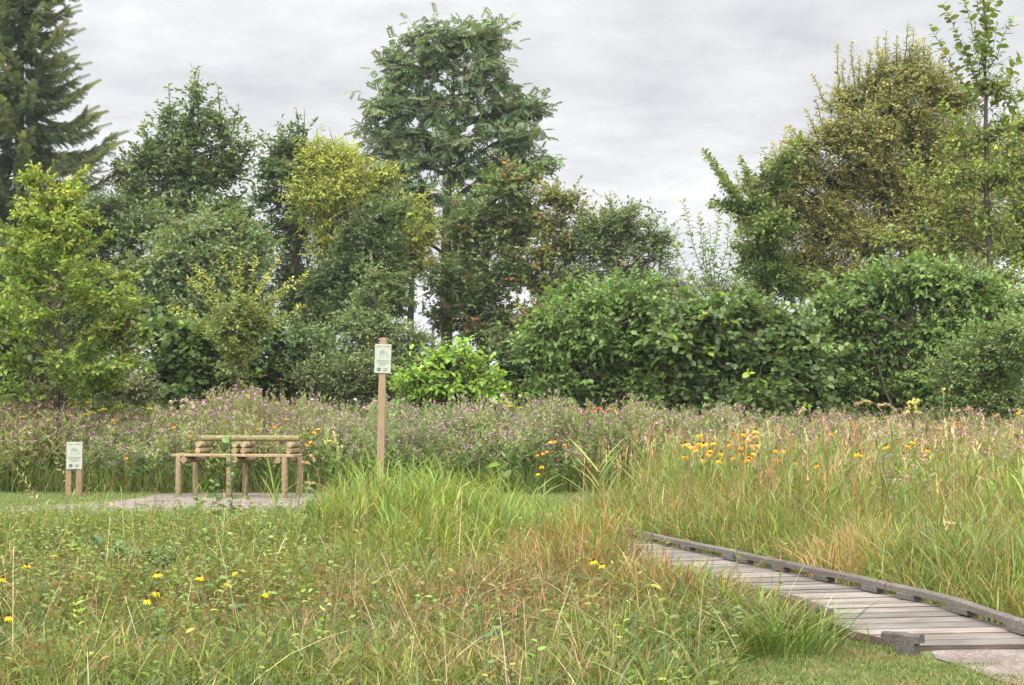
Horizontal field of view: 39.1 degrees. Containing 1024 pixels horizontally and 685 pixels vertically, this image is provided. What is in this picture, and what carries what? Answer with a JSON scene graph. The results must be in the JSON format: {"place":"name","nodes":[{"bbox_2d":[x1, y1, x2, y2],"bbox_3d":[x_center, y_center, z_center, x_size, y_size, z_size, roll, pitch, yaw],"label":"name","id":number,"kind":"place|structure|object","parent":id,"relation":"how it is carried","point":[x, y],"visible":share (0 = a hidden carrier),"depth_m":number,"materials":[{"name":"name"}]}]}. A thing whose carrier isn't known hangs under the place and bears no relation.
{"place":"outdoors","nodes":[
{"label":"outdoors","id":0,"kind":"place"},
{"bbox_2d":[11,493,551,517],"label":"gravel path","id":1,"kind":"structure","parent":0,"point":[189,498],"depth_m":18.07,"materials":[{"name":"gravel"}]},
{"bbox_2d":[170,435,301,497],"bbox_3d":[-3.647,1.684,19.324,1.760,0.874,0.601,-1,-3,14],"label":"log bench","id":2,"kind":"object","parent":1,"relation":"on","point":[247,449],"visible":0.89,"depth_m":19.32,"materials":[{"name":"wood"}]},
{"bbox_2d":[0,494,602,513],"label":"lawn","id":3,"kind":"structure","parent":0,"point":[59,504],"depth_m":18.39,"materials":[{"name":"plant"}]},
{"bbox_2d":[0,457,651,493],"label":"rough grass","id":4,"kind":"structure","parent":0,"point":[57,482],"depth_m":20.30,"materials":[{"name":"plant"}]},
{"bbox_2d":[378,300,434,393],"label":"chapel","id":5,"kind":"structure","parent":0,"point":[418,317],"depth_m":133.24,"materials":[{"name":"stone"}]},
{"bbox_2d":[0,469,857,684],"bbox_3d":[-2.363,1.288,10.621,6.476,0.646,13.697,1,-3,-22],"label":"meadow grass","id":6,"kind":"structure","parent":0,"point":[669,575],"depth_m":6.93,"materials":[{"name":"plant"}]},
{"bbox_2d":[0,490,1023,684],"bbox_3d":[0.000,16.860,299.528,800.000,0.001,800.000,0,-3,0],"label":"ground","id":7,"kind":"structure","parent":0,"point":[516,629],"depth_m":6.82,"materials":[{"name":"green plant"}]},
{"bbox_2d":[0,575,5,625],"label":"coneflower","id":8,"kind":"object","parent":7,"relation":"on","point":[2,578],"visible":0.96,"depth_m":6.99,"materials":[{"name":"yellow plant"}]},
{"bbox_2d":[0,613,25,667],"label":"coneflower","id":9,"kind":"object","parent":7,"relation":"on","point":[7,617],"visible":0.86,"depth_m":5.62,"materials":[{"name":"yellow plant"}]},
{"bbox_2d":[0,443,40,505],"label":"willow wand","id":10,"kind":"object","parent":7,"relation":"on","point":[22,477],"visible":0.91,"depth_m":16.72,"materials":[{"name":"brown plant"}]},
{"bbox_2d":[12,371,62,419],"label":"dry bush","id":11,"kind":"object","parent":7,"relation":"on","point":[40,400],"visible":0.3,"depth_m":21.97,"materials":[{"name":"green plant"}]},
{"bbox_2d":[0,325,97,415],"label":"laurel shrub","id":12,"kind":"object","parent":7,"relation":"on","point":[5,346],"visible":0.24,"depth_m":24.90,"materials":[{"name":"green plant"}]},
{"bbox_2d":[48,430,75,508],"bbox_3d":[-4.440,1.333,14.238,0.360,0.942,0.128,1,-3,-10],"label":"willow wand","id":13,"kind":"object","parent":7,"relation":"on","point":[61,469],"visible":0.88,"depth_m":14.23,"materials":[{"name":"brown plant"}]},
{"bbox_2d":[65,442,82,496],"bbox_3d":[-5.890,1.734,19.375,0.222,0.789,0.102,0,-3,0],"label":"information sign","id":14,"kind":"object","parent":7,"relation":"on","point":[74,455],"visible":0.98,"depth_m":19.35,"materials":[{"name":"white wood"}]},
{"bbox_2d":[0,0,151,379],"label":"spruce tree","id":15,"kind":"object","parent":7,"relation":"on","point":[34,135],"visible":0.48,"depth_m":44.98,"materials":[{"name":"green plant"}]},
{"bbox_2d":[70,541,88,554],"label":"leafy weed","id":16,"kind":"object","parent":7,"relation":"on","point":[72,544],"visible":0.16,"depth_m":9.61,"materials":[{"name":"green plant"}]},
{"bbox_2d":[0,160,159,426],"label":"hornbeam tree","id":17,"kind":"object","parent":7,"relation":"on","point":[37,240],"visible":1,"depth_m":21.64,"materials":[{"name":"green plant"}]},
{"bbox_2d":[0,178,195,411],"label":"shadowy tree","id":18,"kind":"object","parent":7,"relation":"on","point":[133,224],"visible":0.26,"depth_m":40.77,"materials":[{"name":"green plant"}]},
{"bbox_2d":[98,408,107,440],"bbox_3d":[-5.895,1.542,20.781,0.172,1.210,0.114,1,-3,-22],"label":"yarrow","id":19,"kind":"object","parent":7,"relation":"on","point":[100,435],"visible":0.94,"depth_m":20.79,"materials":[{"name":"green plant"}]},
{"bbox_2d":[91,536,136,570],"bbox_3d":[-2.603,1.401,9.338,0.293,0.289,0.215,-1,-3,22],"label":"alder sapling","id":20,"kind":"object","parent":7,"relation":"on","point":[97,540],"visible":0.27,"depth_m":9.34,"materials":[{"name":"green plant"}]},
{"bbox_2d":[74,281,160,419],"bbox_3d":[-6.093,0.633,22.588,1.357,3.224,0.962,-1,-3,22],"label":"yellowing sapling","id":21,"kind":"object","parent":7,"relation":"on","point":[122,334],"visible":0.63,"depth_m":22.56,"materials":[{"name":"green plant"}]},
{"bbox_2d":[77,354,168,416],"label":"willow shrub","id":22,"kind":"object","parent":7,"relation":"on","point":[142,388],"visible":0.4,"depth_m":23.96,"materials":[{"name":"green plant"}]},
{"bbox_2d":[129,596,165,646],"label":"coneflower","id":23,"kind":"object","parent":7,"relation":"on","point":[146,600],"visible":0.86,"depth_m":6.15,"materials":[{"name":"yellow plant"}]},
{"bbox_2d":[137,544,177,572],"bbox_3d":[-2.245,1.396,8.988,0.244,0.266,0.385,2,-4,-34],"label":"alder sapling","id":24,"kind":"object","parent":7,"relation":"on","point":[154,555],"visible":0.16,"depth_m":8.93,"materials":[{"name":"green plant"}]},
{"bbox_2d":[151,589,164,636],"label":"coneflower","id":25,"kind":"object","parent":7,"relation":"on","point":[159,610],"visible":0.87,"depth_m":6.43,"materials":[{"name":"green plant"}]},
{"bbox_2d":[169,405,190,433],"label":"thistle","id":26,"kind":"object","parent":7,"relation":"on","point":[176,428],"visible":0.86,"depth_m":21.61,"materials":[{"name":"beige plant"}]},
{"bbox_2d":[169,400,191,424],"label":"thistle","id":27,"kind":"object","parent":7,"relation":"on","point":[171,401],"visible":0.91,"depth_m":21.58,"materials":[{"name":"beige plant"}]},
{"bbox_2d":[100,65,268,289],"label":"poplar tree","id":28,"kind":"object","parent":7,"relation":"on","point":[185,176],"visible":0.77,"depth_m":45.09,"materials":[{"name":"green plant"}]},
{"bbox_2d":[180,398,193,427],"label":"thistle","id":29,"kind":"object","parent":7,"relation":"on","point":[191,402],"visible":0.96,"depth_m":21.56,"materials":[{"name":"beige plant"}]},
{"bbox_2d":[185,402,206,422],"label":"thistle","id":30,"kind":"object","parent":7,"relation":"on","point":[203,404],"visible":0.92,"depth_m":21.57,"materials":[{"name":"beige plant"}]},
{"bbox_2d":[125,301,267,413],"bbox_3d":[-5.663,0.833,25.115,2.696,3.108,2.134,-3,-4,41],"label":"hazel shrub","id":31,"kind":"object","parent":7,"relation":"on","point":[185,367],"visible":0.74,"depth_m":24.73,"materials":[{"name":"green plant"}]},
{"bbox_2d":[187,497,206,515],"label":"sapling","id":32,"kind":"object","parent":7,"relation":"on","point":[195,507],"visible":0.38,"depth_m":13.19,"materials":[{"name":"green plant"}]},
{"bbox_2d":[100,194,296,360],"bbox_3d":[-8.772,-0.516,39.679,5.460,7.325,3.949,0,-3,0],"label":"grey green tree","id":33,"kind":"object","parent":7,"relation":"on","point":[230,237],"visible":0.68,"depth_m":39.63,"materials":[{"name":"green plant"}]},
{"bbox_2d":[195,574,210,623],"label":"coneflower","id":34,"kind":"object","parent":7,"relation":"on","point":[199,577],"visible":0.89,"depth_m":7.04,"materials":[{"name":"yellow plant"}]},
{"bbox_2d":[198,528,211,556],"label":"leafy weed","id":35,"kind":"object","parent":7,"relation":"on","point":[204,530],"visible":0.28,"depth_m":10.34,"materials":[{"name":"green plant"}]},
{"bbox_2d":[206,479,226,522],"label":"sapling","id":36,"kind":"object","parent":7,"relation":"on","point":[211,495],"visible":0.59,"depth_m":12.31,"materials":[{"name":"green plant"}]},
{"bbox_2d":[209,582,247,635],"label":"coneflower","id":37,"kind":"object","parent":7,"relation":"on","point":[236,605],"visible":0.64,"depth_m":6.72,"materials":[{"name":"green plant"}]},
{"bbox_2d":[221,436,241,517],"bbox_3d":[-2.360,1.235,12.117,0.175,0.913,0.158,-3,-4,43],"label":"sapling","id":38,"kind":"object","parent":7,"relation":"on","point":[226,440],"visible":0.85,"depth_m":12.12,"materials":[{"name":"green plant"}]},
{"bbox_2d":[223,570,239,613],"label":"coneflower","id":39,"kind":"object","parent":7,"relation":"on","point":[234,574],"visible":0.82,"depth_m":7.26,"materials":[{"name":"yellow plant"}]},
{"bbox_2d":[171,252,308,394],"bbox_3d":[-4.445,0.385,23.443,2.306,3.806,1.229,0,-3,0],"label":"young shrub tree","id":40,"kind":"object","parent":7,"relation":"on","point":[237,320],"visible":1,"depth_m":23.39,"materials":[{"name":"green plant"}]},
{"bbox_2d":[246,496,258,517],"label":"leafy weed","id":41,"kind":"object","parent":7,"relation":"on","point":[249,499],"visible":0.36,"depth_m":12.65,"materials":[{"name":"green plant"}]},
{"bbox_2d":[251,590,281,646],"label":"coneflower","id":42,"kind":"object","parent":7,"relation":"on","point":[266,595],"visible":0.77,"depth_m":6.37,"materials":[{"name":"yellow plant"}]},
{"bbox_2d":[254,456,299,518],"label":"reed","id":43,"kind":"object","parent":7,"relation":"on","point":[274,492],"visible":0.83,"depth_m":12.63,"materials":[{"name":"green plant"}]},
{"bbox_2d":[242,108,319,338],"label":"ivy covered tree","id":44,"kind":"object","parent":7,"relation":"on","point":[272,167],"visible":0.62,"depth_m":43.05,"materials":[{"name":"green plant"}]},
{"bbox_2d":[276,503,290,522],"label":"sapling","id":45,"kind":"object","parent":7,"relation":"on","point":[283,508],"visible":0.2,"depth_m":11.61,"materials":[{"name":"green plant"}]},
{"bbox_2d":[230,306,354,409],"bbox_3d":[-3.969,0.835,25.615,2.279,3.152,2.028,-1,-3,16],"label":"elder shrub","id":46,"kind":"object","parent":7,"relation":"on","point":[282,347],"visible":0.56,"depth_m":25.20,"materials":[{"name":"green plant"}]},
{"bbox_2d":[301,487,317,518],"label":"sapling","id":47,"kind":"object","parent":7,"relation":"on","point":[311,496],"visible":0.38,"depth_m":11.61,"materials":[{"name":"green plant"}]},
{"bbox_2d":[0,442,622,580],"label":"pale leafy grass","id":48,"kind":"structure","parent":7,"relation":"on","point":[427,492],"depth_m":10.80,"materials":[{"name":"plant"}]},
{"bbox_2d":[0,545,622,684],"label":"seed pods","id":49,"kind":"object","parent":7,"relation":"on","point":[340,593],"visible":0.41,"depth_m":7.14,"materials":[{"name":"brown plant"}]},
{"bbox_2d":[316,427,321,481],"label":"coneflower","id":50,"kind":"object","parent":7,"relation":"on","point":[318,428],"visible":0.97,"depth_m":20.35,"materials":[{"name":"green plant"}]},
{"bbox_2d":[269,335,416,416],"bbox_3d":[-2.646,1.131,25.092,3.024,2.507,2.115,0,-3,0],"label":"privet shrub","id":51,"kind":"object","parent":7,"relation":"on","point":[364,388],"visible":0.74,"depth_m":24.59,"materials":[{"name":"green plant"}]},
{"bbox_2d":[271,121,414,410],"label":"yellow green tree","id":52,"kind":"object","parent":7,"relation":"on","point":[335,175],"visible":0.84,"depth_m":41.75,"materials":[{"name":"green plant"}]},
{"bbox_2d":[279,175,420,409],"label":"tree","id":53,"kind":"object","parent":7,"relation":"on","point":[375,227],"visible":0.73,"depth_m":40.66,"materials":[{"name":"green plant"}]},
{"bbox_2d":[327,445,397,489],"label":"reed","id":54,"kind":"object","parent":7,"relation":"on","point":[366,473],"visible":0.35,"depth_m":13.23,"materials":[{"name":"green plant"}]},
{"bbox_2d":[374,338,391,488],"bbox_3d":[-1.611,1.020,17.962,0.216,2.158,0.092,0,-3,0],"label":"information sign","id":55,"kind":"object","parent":7,"relation":"on","point":[382,364],"visible":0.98,"depth_m":17.96,"materials":[{"name":"brown wood"}]},
{"bbox_2d":[311,255,458,385],"bbox_3d":[-3.011,0.374,34.178,4.124,4.967,2.786,0,-3,0],"label":"russet thicket","id":56,"kind":"object","parent":7,"relation":"on","point":[369,320],"visible":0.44,"depth_m":33.72,"materials":[{"name":"green plant"}]},
{"bbox_2d":[0,490,786,684],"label":"meadow herbs","id":57,"kind":"object","parent":7,"relation":"on","point":[267,572],"visible":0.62,"depth_m":7.46,"materials":[{"name":"green plant"}]},
{"bbox_2d":[356,446,458,484],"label":"reed","id":58,"kind":"object","parent":7,"relation":"on","point":[402,470],"visible":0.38,"depth_m":13.24,"materials":[{"name":"green plant"}]},
{"bbox_2d":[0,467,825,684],"bbox_3d":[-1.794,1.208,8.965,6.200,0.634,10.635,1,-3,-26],"label":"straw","id":59,"kind":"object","parent":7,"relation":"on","point":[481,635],"visible":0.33,"depth_m":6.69,"materials":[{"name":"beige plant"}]},
{"bbox_2d":[390,183,451,407],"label":"yellow willow","id":60,"kind":"object","parent":7,"relation":"on","point":[418,236],"visible":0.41,"depth_m":46.11,"materials":[{"name":"green plant"}]},
{"bbox_2d":[343,2,567,353],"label":"ash tree","id":61,"kind":"object","parent":7,"relation":"on","point":[398,144],"visible":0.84,"depth_m":48.13,"materials":[{"name":"green plant"}]},
{"bbox_2d":[387,335,526,415],"bbox_3d":[-0.876,1.085,23.628,2.368,2.442,1.799,0,-3,0],"label":"lime shrub","id":62,"kind":"object","parent":7,"relation":"on","point":[462,370],"visible":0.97,"depth_m":23.40,"materials":[{"name":"green plant"}]},
{"bbox_2d":[415,152,555,373],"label":"rowan tree","id":63,"kind":"object","parent":7,"relation":"on","point":[492,224],"visible":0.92,"depth_m":43.81,"materials":[{"name":"green plant"}]},
{"bbox_2d":[490,393,504,421],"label":"thistle","id":64,"kind":"object","parent":7,"relation":"on","point":[493,398],"visible":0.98,"depth_m":22.24,"materials":[{"name":"beige plant"}]},
{"bbox_2d":[487,462,511,510],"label":"leafy plant","id":65,"kind":"object","parent":7,"relation":"on","point":[505,473],"visible":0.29,"depth_m":12.62,"materials":[{"name":"green plant"}]},
{"bbox_2d":[475,316,532,412],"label":"bramble thicket","id":66,"kind":"object","parent":7,"relation":"on","point":[516,370],"visible":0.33,"depth_m":25.12,"materials":[{"name":"green plant"}]},
{"bbox_2d":[494,395,521,420],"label":"thistle","id":67,"kind":"object","parent":7,"relation":"on","point":[520,396],"visible":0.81,"depth_m":22.18,"materials":[{"name":"beige plant"}]},
{"bbox_2d":[0,383,1023,516],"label":"knapweed","id":68,"kind":"object","parent":7,"relation":"on","point":[479,433],"visible":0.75,"depth_m":20.76,"materials":[{"name":"green plant"}]},
{"bbox_2d":[1,356,1023,417],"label":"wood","id":69,"kind":"object","parent":7,"relation":"on","point":[464,400],"depth_m":151.36,"materials":[{"name":"green plant"}]},
{"bbox_2d":[8,381,1022,425],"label":"undergrowth","id":70,"kind":"object","parent":7,"relation":"on","point":[152,405],"visible":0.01,"depth_m":29.62,"materials":[{"name":"green plant"}]},
{"bbox_2d":[515,474,566,514],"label":"reed","id":71,"kind":"object","parent":7,"relation":"on","point":[540,487],"visible":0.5,"depth_m":14.22,"materials":[{"name":"green plant"}]},
{"bbox_2d":[504,175,606,337],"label":"thorn tree","id":72,"kind":"object","parent":7,"relation":"on","point":[546,252],"visible":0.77,"depth_m":43.21,"materials":[{"name":"green plant"}]},
{"bbox_2d":[449,477,667,561],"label":"bank grass","id":73,"kind":"structure","parent":7,"relation":"on","point":[542,514],"depth_m":9.93,"materials":[{"name":"plant"}]},
{"bbox_2d":[583,559,597,585],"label":"coneflower","id":74,"kind":"object","parent":7,"relation":"on","point":[593,561],"visible":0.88,"depth_m":7.83,"materials":[{"name":"yellow plant"}]},
{"bbox_2d":[552,431,633,499],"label":"reed","id":75,"kind":"object","parent":7,"relation":"on","point":[605,471],"visible":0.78,"depth_m":13.90,"materials":[{"name":"green plant"}]},
{"bbox_2d":[497,257,697,417],"bbox_3d":[1.522,0.444,24.641,3.567,3.832,2.741,0,-3,0],"label":"dogwood shrub","id":76,"kind":"object","parent":7,"relation":"on","point":[584,354],"visible":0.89,"depth_m":24.09,"materials":[{"name":"green plant"}]},
{"bbox_2d":[595,563,615,592],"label":"coneflower","id":77,"kind":"object","parent":7,"relation":"on","point":[601,565],"visible":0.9,"depth_m":7.60,"materials":[{"name":"yellow plant"}]},
{"bbox_2d":[608,407,617,478],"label":"coneflower","id":78,"kind":"object","parent":7,"relation":"on","point":[612,444],"visible":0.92,"depth_m":20.30,"materials":[{"name":"green plant"}]},
{"bbox_2d":[535,189,701,404],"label":"round olive tree","id":79,"kind":"object","parent":7,"relation":"on","point":[601,240],"visible":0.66,"depth_m":43.02,"materials":[{"name":"green plant"}]},
{"bbox_2d":[548,583,716,611],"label":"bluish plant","id":80,"kind":"object","parent":7,"relation":"on","point":[647,600],"visible":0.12,"depth_m":7.37,"materials":[{"name":"green plant"}]},
{"bbox_2d":[598,428,695,488],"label":"reed","id":81,"kind":"object","parent":7,"relation":"on","point":[644,459],"visible":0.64,"depth_m":14.23,"materials":[{"name":"green plant"}]},
{"bbox_2d":[671,198,757,304],"bbox_3d":[4.545,-0.288,32.076,1.876,6.060,1.789,0,-3,0],"label":"young willow","id":82,"kind":"object","parent":7,"relation":"on","point":[708,279],"visible":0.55,"depth_m":32.15,"materials":[{"name":"green plant"}]},
{"bbox_2d":[627,268,854,422],"bbox_3d":[3.816,0.529,24.155,3.740,3.619,2.722,0,-3,0],"label":"hazel shrub","id":83,"kind":"object","parent":7,"relation":"on","point":[742,350],"visible":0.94,"depth_m":23.73,"materials":[{"name":"green plant"}]},
{"bbox_2d":[740,431,747,463],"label":"coneflower","id":84,"kind":"object","parent":7,"relation":"on","point":[743,435],"visible":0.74,"depth_m":14.21,"materials":[{"name":"yellow plant"}]},
{"bbox_2d":[700,130,837,306],"bbox_3d":[6.144,-1.133,34.219,3.289,7.982,2.595,0,-3,0],"label":"plum tree","id":85,"kind":"object","parent":7,"relation":"on","point":[768,271],"visible":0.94,"depth_m":34.13,"materials":[{"name":"green plant"}]},
{"bbox_2d":[544,515,1023,656],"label":"boardwalk","id":86,"kind":"structure","parent":7,"relation":"on","point":[954,624],"depth_m":7.34,"materials":[{"name":"wood"}]},
{"bbox_2d":[565,413,1023,588],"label":"seed stalks","id":87,"kind":"object","parent":7,"relation":"on","point":[844,440],"visible":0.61,"depth_m":12.81,"materials":[{"name":"beige plant"}]},
{"bbox_2d":[691,584,910,662],"bbox_3d":[1.336,1.255,6.455,1.274,0.275,1.265,1,-3,-11],"label":"sedge tussock","id":88,"kind":"object","parent":7,"relation":"on","point":[783,644],"visible":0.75,"depth_m":6.41,"materials":[{"name":"green plant"}]},
{"bbox_2d":[599,420,1023,597],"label":"leafy grass","id":89,"kind":"structure","parent":7,"relation":"on","point":[991,485],"depth_m":11.16,"materials":[{"name":"plant"}]},
{"bbox_2d":[853,399,889,434],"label":"feather grass","id":90,"kind":"object","parent":7,"relation":"on","point":[865,400],"depth_m":14.10,"materials":[{"name":"plant"}]},
{"bbox_2d":[728,641,1016,684],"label":"lawn edge","id":91,"kind":"object","parent":7,"relation":"on","point":[926,653],"visible":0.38,"depth_m":5.96,"materials":[{"name":"plant"}]},
{"bbox_2d":[729,21,1022,354],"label":"golden thorn tree","id":92,"kind":"object","parent":7,"relation":"on","point":[901,126],"visible":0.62,"depth_m":35.94,"materials":[{"name":"green plant"}]},
{"bbox_2d":[877,403,908,467],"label":"feather grass","id":93,"kind":"object","parent":7,"relation":"on","point":[879,404],"depth_m":15.68,"materials":[{"name":"plant"}]},
{"bbox_2d":[790,246,1023,422],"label":"dogwood shrub","id":94,"kind":"object","parent":7,"relation":"on","point":[879,318],"visible":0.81,"depth_m":24.64,"materials":[{"name":"green plant"}]},
{"bbox_2d":[901,411,919,466],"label":"feather grass","id":95,"kind":"object","parent":7,"relation":"on","point":[904,413],"depth_m":15.80,"materials":[{"name":"plant"}]},
{"bbox_2d":[904,398,921,449],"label":"ragwort","id":96,"kind":"object","parent":7,"relation":"on","point":[915,411],"visible":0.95,"depth_m":16.97,"materials":[{"name":"yellow plant"}]},
{"bbox_2d":[806,505,1023,582],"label":"sedge tussock","id":97,"kind":"object","parent":7,"relation":"on","point":[908,542],"visible":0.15,"depth_m":8.95,"materials":[{"name":"green plant"}]},
{"bbox_2d":[847,513,1023,599],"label":"sedge tussock","id":98,"kind":"object","parent":7,"relation":"on","point":[964,547],"visible":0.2,"depth_m":8.31,"materials":[{"name":"green plant"}]},
{"bbox_2d":[863,0,1023,297],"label":"aspen tree","id":99,"kind":"object","parent":7,"relation":"on","point":[954,177],"visible":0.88,"depth_m":27.15,"materials":[{"name":"green plant"}]},
{"bbox_2d":[902,297,1023,421],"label":"hawthorn shrub","id":100,"kind":"object","parent":7,"relation":"on","point":[978,369],"visible":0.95,"depth_m":22.45,"materials":[{"name":"green plant"}]},
{"bbox_2d":[963,406,979,464],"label":"feather grass","id":101,"kind":"object","parent":7,"relation":"on","point":[966,409],"depth_m":14.54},
{"bbox_2d":[932,649,1023,684],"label":"gravel landing","id":102,"kind":"object","parent":7,"relation":"on","point":[1012,659],"visible":0.95,"depth_m":6.22,"materials":[{"name":"gravel"}]},
{"bbox_2d":[969,98,1023,285],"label":"edge tree","id":103,"kind":"object","parent":7,"relation":"on","point":[1016,216],"visible":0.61,"depth_m":31.93,"materials":[{"name":"green plant"}]},
{"bbox_2d":[1014,410,1020,439],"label":"coneflower","id":104,"kind":"object","parent":7,"relation":"on","point":[1017,435],"visible":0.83,"depth_m":15.97,"materials":[{"name":"green plant"}]},
{"bbox_2d":[0,0,1023,385],"label":"sky","id":105,"kind":"structure","parent":0,"point":[642,87],"materials":[{"name":"white"}]},
{"bbox_2d":[545,439,1023,625],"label":"tall grass","id":106,"kind":"structure","parent":0,"point":[991,589],"depth_m":10.53,"materials":[{"name":"plant"}]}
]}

